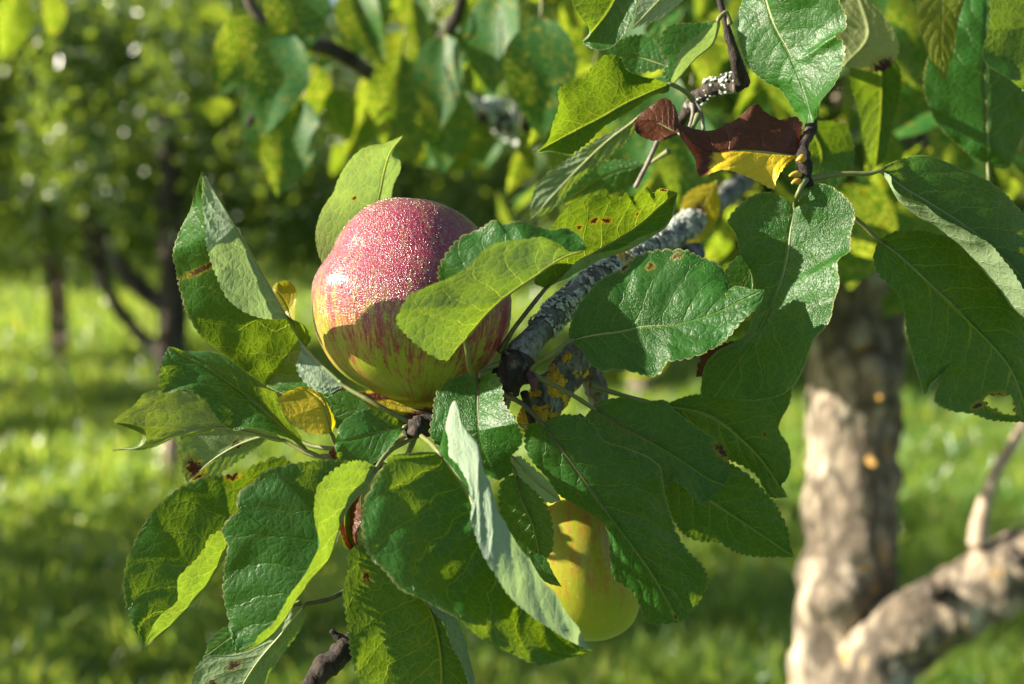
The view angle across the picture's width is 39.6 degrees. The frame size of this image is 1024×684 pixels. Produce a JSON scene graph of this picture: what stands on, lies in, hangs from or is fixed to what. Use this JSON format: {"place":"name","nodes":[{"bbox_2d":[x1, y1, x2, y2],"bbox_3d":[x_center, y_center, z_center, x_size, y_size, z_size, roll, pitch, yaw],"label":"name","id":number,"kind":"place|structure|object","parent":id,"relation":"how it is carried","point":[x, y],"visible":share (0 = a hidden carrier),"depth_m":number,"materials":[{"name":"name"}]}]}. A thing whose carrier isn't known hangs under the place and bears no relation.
{"place":"outdoors","nodes":[
{"label":"outdoors","id":0,"kind":"place"},
{"bbox_2d":[203,600,301,657],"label":"apple leaf","id":1,"kind":"object","parent":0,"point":[220,642],"visible":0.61,"depth_m":0.57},
{"bbox_2d":[0,190,1023,683],"bbox_3d":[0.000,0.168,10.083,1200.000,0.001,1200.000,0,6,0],"label":"ground","id":2,"kind":"structure","parent":0,"point":[318,358],"depth_m":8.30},
{"bbox_2d":[56,250,68,362],"bbox_3d":[-3.150,-0.207,9.975,0.072,0.870,0.068,0,6,0],"label":"tree stake","id":3,"kind":"object","parent":2,"relation":"on","point":[62,303],"visible":0.73,"depth_m":9.95,"materials":[{"name":"grey wood"}]},
{"bbox_2d":[0,0,154,280],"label":"orchard tree","id":4,"kind":"object","parent":2,"relation":"on","point":[73,55],"visible":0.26,"depth_m":9.41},
{"bbox_2d":[0,14,211,249],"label":"orchard tree","id":5,"kind":"object","parent":2,"relation":"on","point":[95,113],"visible":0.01,"depth_m":17.35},
{"bbox_2d":[0,0,238,363],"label":"orchard tree","id":6,"kind":"object","parent":2,"relation":"on","point":[115,57],"visible":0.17,"depth_m":9.92,"materials":[{"name":"plant"}]},
{"bbox_2d":[164,437,180,478],"bbox_3d":[-1.429,0.491,5.983,0.075,0.341,0.072,0,6,0],"label":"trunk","id":7,"kind":"object","parent":2,"relation":"on","point":[172,447],"visible":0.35,"depth_m":5.95,"materials":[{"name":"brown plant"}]},
{"bbox_2d":[0,0,391,241],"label":"orchard tree","id":8,"kind":"object","parent":2,"relation":"on","point":[128,142],"visible":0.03,"depth_m":16.56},
{"bbox_2d":[0,0,421,385],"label":"orchard tree","id":9,"kind":"object","parent":2,"relation":"on","point":[97,236],"visible":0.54,"depth_m":8.84,"materials":[{"name":"plant"}]},
{"bbox_2d":[0,53,547,267],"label":"wood","id":10,"kind":"object","parent":2,"relation":"on","point":[30,261],"visible":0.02,"depth_m":21.29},
{"bbox_2d":[136,0,566,306],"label":"orchard tree","id":11,"kind":"object","parent":2,"relation":"on","point":[405,185],"visible":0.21,"depth_m":8.86,"materials":[{"name":"plant"}]},
{"bbox_2d":[326,0,557,228],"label":"orchard tree","id":12,"kind":"object","parent":2,"relation":"on","point":[433,196],"visible":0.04,"depth_m":17.36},
{"bbox_2d":[202,0,1023,683],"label":"apple tree","id":13,"kind":"object","parent":2,"relation":"on","point":[858,620],"visible":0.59,"depth_m":1.84,"materials":[{"name":"brown plant"}]},
{"bbox_2d":[0,0,35,58],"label":"apple leaf","id":14,"kind":"object","parent":13,"relation":"attached to","point":[17,20],"visible":1,"depth_m":1.69,"materials":[{"name":"green plant"}]},
{"bbox_2d":[43,0,65,37],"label":"apple leaf","id":15,"kind":"object","parent":13,"relation":"attached to","point":[54,13],"visible":1,"depth_m":1.75,"materials":[{"name":"green plant"}]},
{"bbox_2d":[193,98,241,117],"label":"apple leaf","id":16,"kind":"object","parent":13,"relation":"attached to","point":[218,107],"visible":0.86,"depth_m":1.57,"materials":[{"name":"green plant"}]},
{"bbox_2d":[243,0,609,161],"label":"overhanging bough","id":17,"kind":"object","parent":13,"relation":"attached to","point":[494,114],"visible":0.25,"depth_m":1.18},
{"bbox_2d":[212,14,271,95],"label":"apple leaf","id":18,"kind":"object","parent":17,"relation":"hanging from","point":[237,39],"visible":0.7,"depth_m":1.13,"materials":[{"name":"green plant"}]},
{"bbox_2d":[241,46,261,161],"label":"apple leaf","id":19,"kind":"object","parent":17,"relation":"hanging from","point":[252,135],"visible":0.18,"depth_m":1.11,"materials":[{"name":"green plant"}]},
{"bbox_2d":[244,26,308,135],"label":"apple leaf","id":20,"kind":"object","parent":17,"relation":"attached to","point":[276,73],"visible":1,"depth_m":1.05,"materials":[{"name":"green plant"}]},
{"bbox_2d":[260,66,318,197],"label":"apple leaf","id":21,"kind":"object","parent":17,"relation":"hanging from","point":[288,142],"visible":0.94,"depth_m":1.06,"materials":[{"name":"green plant"}]},
{"bbox_2d":[264,0,329,52],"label":"apple leaf","id":22,"kind":"object","parent":17,"relation":"hanging from","point":[307,19],"visible":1,"depth_m":1.04,"materials":[{"name":"green plant"}]},
{"bbox_2d":[300,53,331,113],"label":"apple leaf","id":23,"kind":"object","parent":17,"relation":"hanging from","point":[319,87],"visible":0.47,"depth_m":1.31,"materials":[{"name":"green plant"}]},
{"bbox_2d":[323,67,356,141],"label":"apple leaf","id":24,"kind":"object","parent":17,"relation":"hanging from","point":[339,112],"visible":1,"depth_m":1.32,"materials":[{"name":"green plant"}]},
{"bbox_2d":[334,0,384,66],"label":"apple leaf","id":25,"kind":"object","parent":17,"relation":"hanging from","point":[359,24],"visible":1,"depth_m":1.10,"materials":[{"name":"green plant"}]},
{"bbox_2d":[344,103,376,157],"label":"apple leaf","id":26,"kind":"object","parent":17,"relation":"hanging from","point":[364,133],"visible":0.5,"depth_m":1.36,"materials":[{"name":"green plant"}]},
{"bbox_2d":[368,24,420,143],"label":"apple leaf","id":27,"kind":"object","parent":17,"relation":"hanging from","point":[395,104],"visible":0.85,"depth_m":1.12,"materials":[{"name":"green plant"}]},
{"bbox_2d":[373,121,425,162],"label":"apple leaf","id":28,"kind":"object","parent":17,"relation":"attached to","point":[409,145],"visible":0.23,"depth_m":1.34,"materials":[{"name":"green plant"}]},
{"bbox_2d":[384,30,417,60],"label":"apple leaf","id":29,"kind":"object","parent":17,"relation":"attached to","point":[393,43],"visible":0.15,"depth_m":1.51,"materials":[{"name":"green plant"}]},
{"bbox_2d":[398,0,433,52],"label":"apple leaf","id":30,"kind":"object","parent":17,"relation":"hanging from","point":[416,16],"visible":0.58,"depth_m":1.44,"materials":[{"name":"green plant"}]},
{"bbox_2d":[413,2,462,130],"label":"apple leaf","id":31,"kind":"object","parent":17,"relation":"hanging from","point":[437,75],"visible":1,"depth_m":1.06,"materials":[{"name":"green plant"}]},
{"bbox_2d":[418,0,467,63],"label":"apple leaf","id":32,"kind":"object","parent":17,"relation":"attached to","point":[431,29],"visible":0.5,"depth_m":1.16,"materials":[{"name":"green plant"}]},
{"bbox_2d":[421,58,475,172],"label":"apple leaf","id":33,"kind":"object","parent":17,"relation":"hanging from","point":[447,143],"visible":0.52,"depth_m":1.13,"materials":[{"name":"green plant"}]},
{"bbox_2d":[414,120,521,171],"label":"apple leaf","id":34,"kind":"object","parent":17,"relation":"attached to","point":[477,149],"visible":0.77,"depth_m":1.24,"materials":[{"name":"green plant"}]},
{"bbox_2d":[463,0,518,94],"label":"apple leaf","id":35,"kind":"object","parent":17,"relation":"hanging from","point":[491,29],"visible":0.91,"depth_m":1.06,"materials":[{"name":"green plant"}]},
{"bbox_2d":[506,113,536,193],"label":"apple leaf","id":36,"kind":"object","parent":17,"relation":"hanging from","point":[522,166],"visible":0.92,"depth_m":1.25,"materials":[{"name":"green plant"}]},
{"bbox_2d":[558,0,585,52],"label":"apple leaf","id":37,"kind":"object","parent":17,"relation":"hanging from","point":[572,23],"visible":0.36,"depth_m":1.25,"materials":[{"name":"green plant"}]},
{"bbox_2d":[583,14,645,65],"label":"apple leaf","id":38,"kind":"object","parent":17,"relation":"attached to","point":[638,31],"visible":0.09,"depth_m":0.98,"materials":[{"name":"green plant"}]},
{"bbox_2d":[694,0,725,20],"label":"apple leaf","id":39,"kind":"object","parent":17,"relation":"attached to","point":[705,9],"visible":0.72,"depth_m":1.45,"materials":[{"name":"green plant"}]},
{"bbox_2d":[894,202,943,233],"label":"apple leaf","id":40,"kind":"object","parent":17,"relation":"hanging from","point":[907,219],"visible":0.09,"depth_m":1.17,"materials":[{"name":"green plant"}]},
{"bbox_2d":[928,124,975,171],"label":"apple leaf","id":41,"kind":"object","parent":17,"relation":"hanging from","point":[945,148],"visible":0.13,"depth_m":1.15,"materials":[{"name":"green plant"}]},
{"bbox_2d":[789,119,817,187],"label":"fruiting spur","id":42,"kind":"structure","parent":13,"relation":"attached to","point":[803,162],"depth_m":0.58,"materials":[{"name":"brown plant"}]},
{"bbox_2d":[660,18,721,80],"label":"apple leaf","id":43,"kind":"object","parent":42,"relation":"attached to","point":[706,64],"visible":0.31,"depth_m":1.04,"materials":[{"name":"green plant"}]},
{"bbox_2d":[725,256,751,289],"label":"apple leaf","id":44,"kind":"object","parent":42,"relation":"attached to","point":[737,272],"visible":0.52,"depth_m":0.60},
{"bbox_2d":[676,104,802,189],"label":"apple leaf","id":45,"kind":"object","parent":42,"relation":"attached to","point":[756,142],"visible":1,"depth_m":0.58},
{"bbox_2d":[734,87,770,115],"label":"apple leaf","id":46,"kind":"object","parent":42,"relation":"attached to","point":[760,97],"visible":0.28,"depth_m":1.21,"materials":[{"name":"green plant"}]},
{"bbox_2d":[700,177,854,400],"bbox_3d":[0.107,-0.022,0.576,0.054,0.090,0.036,4,8,34],"label":"apple leaf","id":47,"kind":"object","parent":42,"relation":"hanging from","point":[795,252],"visible":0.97,"depth_m":0.58,"materials":[{"name":"plant"}]},
{"bbox_2d":[737,0,846,122],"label":"apple leaf","id":48,"kind":"object","parent":42,"relation":"attached to","point":[793,51],"visible":1,"depth_m":0.58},
{"bbox_2d":[795,120,854,186],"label":"apple leaf","id":49,"kind":"object","parent":42,"relation":"attached to","point":[831,147],"visible":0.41,"depth_m":0.72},
{"bbox_2d":[837,0,899,71],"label":"apple leaf","id":50,"kind":"object","parent":42,"relation":"attached to","point":[868,37],"visible":0.88,"depth_m":0.70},
{"bbox_2d":[849,59,901,166],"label":"apple leaf","id":51,"kind":"object","parent":42,"relation":"hanging from","point":[877,95],"visible":0.73,"depth_m":0.75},
{"bbox_2d":[848,93,903,191],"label":"apple leaf","id":52,"kind":"object","parent":42,"relation":"attached to","point":[895,152],"visible":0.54,"depth_m":1.01,"materials":[{"name":"green plant"}]},
{"bbox_2d":[889,23,919,89],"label":"apple leaf","id":53,"kind":"object","parent":42,"relation":"attached to","point":[906,59],"visible":0.33,"depth_m":1.04,"materials":[{"name":"green plant"}]},
{"bbox_2d":[916,0,964,80],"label":"apple leaf","id":54,"kind":"object","parent":42,"relation":"hanging from","point":[938,20],"visible":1,"depth_m":0.70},
{"bbox_2d":[923,0,1023,181],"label":"apple leaf","id":55,"kind":"object","parent":42,"relation":"attached to","point":[975,102],"visible":0.72,"depth_m":0.72,"materials":[{"name":"plant"}]},
{"bbox_2d":[982,0,1023,91],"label":"apple leaf","id":56,"kind":"object","parent":42,"relation":"attached to","point":[1003,50],"visible":1,"depth_m":0.66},
{"bbox_2d":[854,84,936,142],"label":"apple leaf","id":57,"kind":"object","parent":13,"relation":"hanging from","point":[913,115],"visible":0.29,"depth_m":1.11,"materials":[{"name":"green plant"}]},
{"bbox_2d":[885,0,928,87],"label":"apple leaf","id":58,"kind":"object","parent":13,"relation":"hanging from","point":[903,13],"visible":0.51,"depth_m":1.04,"materials":[{"name":"green plant"}]},
{"bbox_2d":[811,155,1023,318],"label":"apple leaf","id":59,"kind":"object","parent":13,"relation":"hanging from","point":[979,220],"visible":1,"depth_m":0.58,"materials":[{"name":"plant"}]},
{"bbox_2d":[854,216,1023,422],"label":"apple leaf","id":60,"kind":"object","parent":13,"relation":"hanging from","point":[964,323],"visible":0.9,"depth_m":0.59,"materials":[{"name":"plant"}]},
{"bbox_2d":[331,0,921,396],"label":"orchard tree","id":61,"kind":"object","parent":2,"relation":"on","point":[549,217],"visible":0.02,"depth_m":8.47,"materials":[{"name":"green plant"}]},
{"bbox_2d":[172,121,864,438],"bbox_3d":[0.227,-0.131,1.199,0.162,0.197,1.522,3,7,24],"label":"branch","id":62,"kind":"object","parent":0,"point":[380,264],"depth_m":0.57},
{"bbox_2d":[113,390,331,457],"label":"apple leaf","id":63,"kind":"object","parent":62,"relation":"attached to","point":[154,418],"visible":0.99,"depth_m":0.60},
{"bbox_2d":[179,435,333,481],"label":"apple leaf","id":64,"kind":"object","parent":62,"relation":"hanging from","point":[202,456],"visible":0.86,"depth_m":0.62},
{"bbox_2d":[123,434,404,647],"bbox_3d":[-0.095,0.079,0.560,0.115,0.084,0.019,-1,7,-9],"label":"apple leaf","id":65,"kind":"object","parent":62,"relation":"attached to","point":[177,555],"visible":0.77,"depth_m":0.56,"materials":[{"name":"plant"}]},
{"bbox_2d":[158,346,402,460],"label":"apple leaf","id":66,"kind":"object","parent":62,"relation":"attached to","point":[234,396],"visible":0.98,"depth_m":0.59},
{"bbox_2d":[272,280,296,319],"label":"apple leaf","id":67,"kind":"object","parent":62,"relation":"attached to","point":[285,293],"visible":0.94,"depth_m":0.58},
{"bbox_2d":[277,386,335,446],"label":"apple leaf","id":68,"kind":"object","parent":62,"relation":"attached to","point":[306,409],"visible":1,"depth_m":0.57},
{"bbox_2d":[221,438,414,653],"bbox_3d":[-0.066,0.078,0.543,0.081,0.079,0.041,-3,7,-24],"label":"apple leaf","id":69,"kind":"object","parent":62,"relation":"attached to","point":[280,529],"visible":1,"depth_m":0.54,"materials":[{"name":"plant"}]},
{"bbox_2d":[301,629,351,683],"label":"bottom twig","id":70,"kind":"object","parent":62,"relation":"attached to","point":[335,659],"visible":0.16,"depth_m":0.60,"materials":[{"name":"wood"}]},
{"bbox_2d":[191,590,342,683],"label":"apple leaf","id":71,"kind":"object","parent":70,"relation":"attached to","point":[256,665],"visible":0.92,"depth_m":0.57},
{"bbox_2d":[325,390,370,428],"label":"apple leaf","id":72,"kind":"object","parent":62,"relation":"attached to","point":[344,405],"visible":0.4,"depth_m":0.60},
{"bbox_2d":[339,494,361,550],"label":"apple leaf","id":73,"kind":"object","parent":62,"relation":"hanging from","point":[350,527],"visible":0.66,"depth_m":0.57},
{"bbox_2d":[315,136,401,262],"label":"apple leaf","id":74,"kind":"object","parent":62,"relation":"attached to","point":[369,174],"visible":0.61,"depth_m":0.61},
{"bbox_2d":[335,409,407,463],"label":"apple leaf","id":75,"kind":"object","parent":62,"relation":"attached to","point":[370,436],"visible":1,"depth_m":0.56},
{"bbox_2d":[359,390,434,423],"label":"apple leaf","id":76,"kind":"object","parent":62,"relation":"attached to","point":[409,410],"visible":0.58,"depth_m":0.59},
{"bbox_2d":[342,439,474,683],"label":"apple leaf","id":77,"kind":"object","parent":62,"relation":"hanging from","point":[383,613],"visible":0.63,"depth_m":0.56,"materials":[{"name":"plant"}]},
{"bbox_2d":[429,360,522,479],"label":"apple leaf","id":78,"kind":"object","parent":62,"relation":"attached to","point":[489,423],"visible":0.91,"depth_m":0.55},
{"bbox_2d":[360,401,592,665],"bbox_3d":[-0.024,0.068,0.522,0.096,0.092,0.061,6,9,43],"label":"apple leaf","id":79,"kind":"object","parent":62,"relation":"attached to","point":[435,532],"visible":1,"depth_m":0.51,"materials":[{"name":"plant"}]},
{"bbox_2d":[396,220,586,382],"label":"apple leaf","id":80,"kind":"object","parent":62,"relation":"attached to","point":[486,270],"visible":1,"depth_m":0.52,"materials":[{"name":"plant"}]},
{"bbox_2d":[498,392,553,559],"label":"apple leaf","id":81,"kind":"object","parent":62,"relation":"hanging from","point":[524,513],"visible":0.98,"depth_m":0.58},
{"bbox_2d":[510,415,559,502],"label":"apple leaf","id":82,"kind":"object","parent":62,"relation":"hanging from","point":[537,482],"visible":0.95,"depth_m":0.57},
{"bbox_2d":[503,0,576,138],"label":"apple leaf","id":83,"kind":"object","parent":62,"relation":"hanging from","point":[539,62],"visible":0.97,"depth_m":0.96,"materials":[{"name":"green plant"}]},
{"bbox_2d":[529,550,561,586],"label":"apple leaf","id":84,"kind":"object","parent":62,"relation":"attached to","point":[541,564],"visible":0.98,"depth_m":0.57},
{"bbox_2d":[520,390,639,640],"bbox_3d":[0.029,0.074,0.618,0.057,0.114,0.056,0,6,0],"label":"apple","id":85,"kind":"object","parent":62,"relation":"hanging from","point":[598,601],"visible":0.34,"depth_m":0.60,"materials":[{"name":"yellow plant"}]},
{"bbox_2d":[530,113,640,219],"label":"apple leaf","id":86,"kind":"object","parent":62,"relation":"hanging from","point":[554,186],"visible":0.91,"depth_m":0.66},
{"bbox_2d":[497,187,676,353],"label":"apple leaf","id":87,"kind":"object","parent":62,"relation":"attached to","point":[603,226],"visible":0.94,"depth_m":0.58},
{"bbox_2d":[502,390,708,624],"bbox_3d":[0.037,0.068,0.574,0.085,0.095,0.012,1,6,6],"label":"apple leaf","id":88,"kind":"object","parent":62,"relation":"attached to","point":[657,568],"visible":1,"depth_m":0.57,"materials":[{"name":"plant"}]},
{"bbox_2d":[572,0,638,49],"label":"apple leaf","id":89,"kind":"object","parent":62,"relation":"attached to","point":[608,22],"visible":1,"depth_m":0.59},
{"bbox_2d":[517,242,704,430],"bbox_3d":[0.058,-0.005,0.666,0.030,0.078,0.176,4,8,31],"label":"side branch","id":90,"kind":"object","parent":62,"relation":"attached to","point":[571,368],"visible":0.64,"depth_m":0.61,"materials":[{"name":"grey plant"}]},
{"bbox_2d":[589,382,791,497],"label":"apple leaf","id":91,"kind":"object","parent":90,"relation":"attached to","point":[746,434],"visible":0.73,"depth_m":0.62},
{"bbox_2d":[535,54,695,154],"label":"apple leaf","id":92,"kind":"object","parent":62,"relation":"attached to","point":[603,92],"visible":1,"depth_m":0.59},
{"bbox_2d":[561,148,670,204],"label":"apple leaf","id":93,"kind":"object","parent":62,"relation":"attached to","point":[609,177],"visible":0.84,"depth_m":0.69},
{"bbox_2d":[534,372,729,504],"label":"apple leaf","id":94,"kind":"object","parent":62,"relation":"attached to","point":[688,455],"visible":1,"depth_m":0.59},
{"bbox_2d":[610,75,657,195],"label":"apple leaf","id":95,"kind":"object","parent":62,"relation":"hanging from","point":[629,150],"visible":0.2,"depth_m":0.99,"materials":[{"name":"green plant"}]},
{"bbox_2d":[528,248,763,376],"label":"apple leaf","id":96,"kind":"object","parent":62,"relation":"attached to","point":[649,313],"visible":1,"depth_m":0.57,"materials":[{"name":"plant"}]},
{"bbox_2d":[631,75,685,157],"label":"apple leaf","id":97,"kind":"object","parent":62,"relation":"hanging from","point":[676,97],"visible":0.28,"depth_m":0.94,"materials":[{"name":"green plant"}]},
{"bbox_2d":[656,74,713,209],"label":"apple leaf","id":98,"kind":"object","parent":62,"relation":"attached to","point":[679,173],"visible":0.49,"depth_m":0.93,"materials":[{"name":"green plant"}]},
{"bbox_2d":[578,413,793,557],"bbox_3d":[0.073,0.061,0.603,0.095,0.065,0.008,-1,7,-8],"label":"apple leaf","id":99,"kind":"object","parent":62,"relation":"hanging from","point":[738,512],"visible":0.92,"depth_m":0.61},
{"bbox_2d":[633,0,750,188],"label":"upright twig","id":100,"kind":"object","parent":62,"relation":"attached to","point":[736,79],"visible":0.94,"depth_m":0.62,"materials":[{"name":"grey plant"}]},
{"bbox_2d":[608,34,666,73],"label":"apple leaf","id":101,"kind":"object","parent":100,"relation":"attached to","point":[639,53],"visible":0.8,"depth_m":0.64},
{"bbox_2d":[632,0,682,28],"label":"apple leaf","id":102,"kind":"object","parent":100,"relation":"attached to","point":[649,11],"visible":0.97,"depth_m":0.61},
{"bbox_2d":[633,98,701,140],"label":"apple leaf","id":103,"kind":"object","parent":100,"relation":"attached to","point":[657,120],"visible":1,"depth_m":0.60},
{"bbox_2d":[659,10,732,82],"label":"apple leaf","id":104,"kind":"object","parent":100,"relation":"attached to","point":[683,46],"visible":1,"depth_m":0.60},
{"bbox_2d":[679,180,720,243],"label":"apple leaf","id":105,"kind":"object","parent":62,"relation":"attached to","point":[705,199],"visible":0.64,"depth_m":0.78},
{"bbox_2d":[705,200,740,261],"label":"apple leaf","id":106,"kind":"object","parent":62,"relation":"hanging from","point":[721,243],"visible":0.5,"depth_m":1.19,"materials":[{"name":"green plant"}]},
{"bbox_2d":[842,74,860,131],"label":"apple leaf","id":107,"kind":"object","parent":62,"relation":"attached to","point":[851,121],"visible":0.17,"depth_m":1.54,"materials":[{"name":"green plant"}]},
{"bbox_2d":[837,252,875,282],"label":"apple leaf","id":108,"kind":"object","parent":62,"relation":"attached to","point":[852,267],"visible":0.1,"depth_m":1.08,"materials":[{"name":"green plant"}]},
{"bbox_2d":[835,181,896,257],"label":"apple leaf","id":109,"kind":"object","parent":62,"relation":"attached to","point":[872,205],"visible":0.45,"depth_m":1.01,"materials":[{"name":"green plant"}]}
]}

